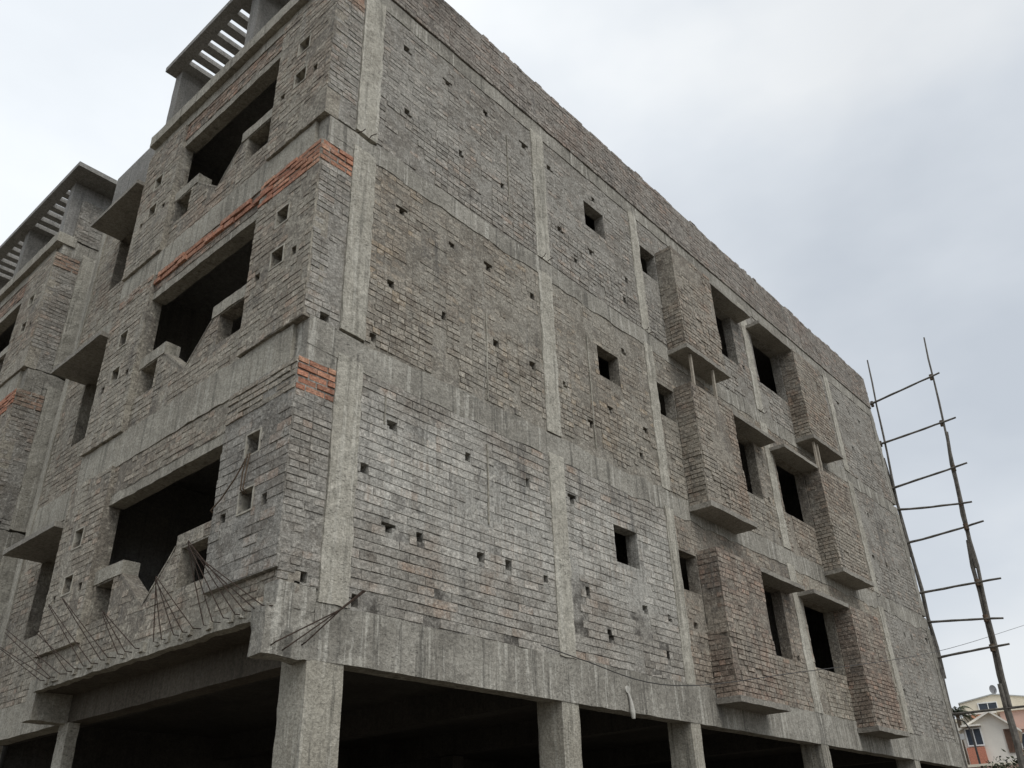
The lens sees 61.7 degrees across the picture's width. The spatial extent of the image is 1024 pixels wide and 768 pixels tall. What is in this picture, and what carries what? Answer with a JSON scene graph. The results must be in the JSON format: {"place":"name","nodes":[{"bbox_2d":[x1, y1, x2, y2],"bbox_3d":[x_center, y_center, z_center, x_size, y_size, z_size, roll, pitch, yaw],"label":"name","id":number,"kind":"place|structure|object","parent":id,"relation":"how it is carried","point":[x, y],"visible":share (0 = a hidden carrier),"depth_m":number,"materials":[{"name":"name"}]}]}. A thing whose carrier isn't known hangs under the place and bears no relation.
{"place":"outdoors","nodes":[
{"label":"outdoors","id":0,"kind":"place"},
{"bbox_2d":[0,0,965,767],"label":"apartment building","id":1,"kind":"structure","parent":0,"point":[416,310],"depth_m":11.57,"materials":[{"name":"concrete"}]},
{"bbox_2d":[210,453,250,513],"bbox_3d":[-2.782,0.993,8.478,0.636,0.469,0.082,-26,-37,36],"label":"rope","id":2,"kind":"object","parent":1,"relation":"hanging from","point":[244,462],"visible":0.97,"depth_m":8.39,"materials":[{"name":"fabric"}]},
{"bbox_2d":[688,354,695,384],"bbox_3d":[3.110,-0.241,14.815,0.046,0.630,0.047,-25,-38,35],"label":"wooden prop","id":3,"kind":"object","parent":1,"relation":"on","point":[691,368],"visible":0.97,"depth_m":14.81,"materials":[{"name":"grey wood"}]},
{"bbox_2d":[710,370,717,398],"bbox_3d":[3.615,0.025,15.321,0.046,0.631,0.047,-25,-38,35],"label":"wooden prop","id":4,"kind":"object","parent":1,"relation":"on","point":[714,385],"visible":0.97,"depth_m":15.31,"materials":[{"name":"grey wood"}]},
{"bbox_2d":[541,625,1023,685],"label":"overhead cable","id":5,"kind":"object","parent":1,"relation":"attached to","point":[741,680],"visible":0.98,"depth_m":11.34,"materials":[{"name":"black rubber"}]},
{"bbox_2d":[812,441,819,467],"bbox_3d":[6.423,1.503,18.128,0.046,0.631,0.047,-25,-39,35],"label":"wooden prop","id":6,"kind":"object","parent":1,"relation":"on","point":[815,453],"visible":1,"depth_m":18.12,"materials":[{"name":"grey wood"}]},
{"bbox_2d":[815,443,822,469],"bbox_3d":[6.529,1.559,18.235,0.046,0.630,0.047,-25,-38,35],"label":"wooden prop","id":7,"kind":"object","parent":1,"relation":"on","point":[818,456],"visible":1,"depth_m":18.23,"materials":[{"name":"grey wood"}]},
{"bbox_2d":[0,0,1023,717],"label":"sky","id":8,"kind":"structure","parent":0,"point":[860,161],"materials":[{"name":"grey"}]},
{"bbox_2d":[955,718,967,764],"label":"house","id":9,"kind":"structure","parent":0,"point":[962,722],"depth_m":72.24,"materials":[{"name":"white paint"}]},
{"bbox_2d":[958,711,1021,764],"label":"white house","id":10,"kind":"structure","parent":0,"point":[991,733],"depth_m":49.45,"materials":[{"name":"paint"}]},
{"bbox_2d":[964,727,984,746],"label":"window","id":11,"kind":"structure","parent":10,"relation":"in","point":[977,733],"depth_m":49.75,"materials":[{"name":"white glass"}]},
{"bbox_2d":[958,694,1023,722],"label":"cream house","id":12,"kind":"structure","parent":0,"point":[990,701],"depth_m":61.96,"materials":[{"name":"paint"}]},
{"bbox_2d":[977,701,997,709],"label":"window","id":13,"kind":"structure","parent":12,"relation":"in","point":[984,705],"depth_m":61.90,"materials":[{"name":"white glass"}]},
{"bbox_2d":[989,685,996,693],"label":"satellite dish","id":14,"kind":"object","parent":12,"relation":"attached to","point":[992,689],"visible":0.96,"depth_m":63.45,"materials":[{"name":"grey metal"}]},
{"bbox_2d":[967,762,1018,767],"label":"compound wall","id":15,"kind":"structure","parent":0,"point":[979,765],"depth_m":37.53,"materials":[{"name":"white paint"}]},
{"bbox_2d":[996,707,1023,754],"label":"pink house","id":16,"kind":"structure","parent":0,"point":[1018,715],"depth_m":54.22,"materials":[{"name":"paint"}]},
{"bbox_2d":[1021,733,1023,749],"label":"window","id":17,"kind":"structure","parent":16,"relation":"in","point":[1022,743],"depth_m":53.55,"materials":[{"name":"white glass"}]},
{"label":"ground","id":18,"kind":"structure","parent":0,"visible":0},
{"bbox_2d":[0,161,116,746],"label":"apartment building","id":19,"kind":"structure","parent":18,"relation":"on","point":[48,256],"depth_m":15.75,"materials":[{"name":"concrete"}]},
{"bbox_2d":[867,337,1023,767],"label":"bamboo scaffold","id":20,"kind":"object","parent":18,"relation":"on","point":[993,646],"visible":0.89,"depth_m":21.08,"materials":[{"name":"wood"}]},
{"bbox_2d":[952,706,977,764],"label":"palm tree","id":21,"kind":"object","parent":18,"relation":"on","point":[960,709],"visible":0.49,"depth_m":57.19,"materials":[{"name":"green plant"}]},
{"bbox_2d":[957,718,980,763],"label":"street lamp","id":22,"kind":"object","parent":18,"relation":"on","point":[962,736],"visible":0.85,"depth_m":43.28,"materials":[{"name":"metal"}]},
{"bbox_2d":[977,749,1018,767],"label":"bush","id":23,"kind":"object","parent":18,"relation":"on","point":[1000,766],"visible":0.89,"depth_m":26.04,"materials":[{"name":"green plant"}]},
{"bbox_2d":[1006,740,1023,767],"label":"bush","id":24,"kind":"object","parent":18,"relation":"on","point":[1014,759],"visible":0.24,"depth_m":27.71,"materials":[{"name":"green plant"}]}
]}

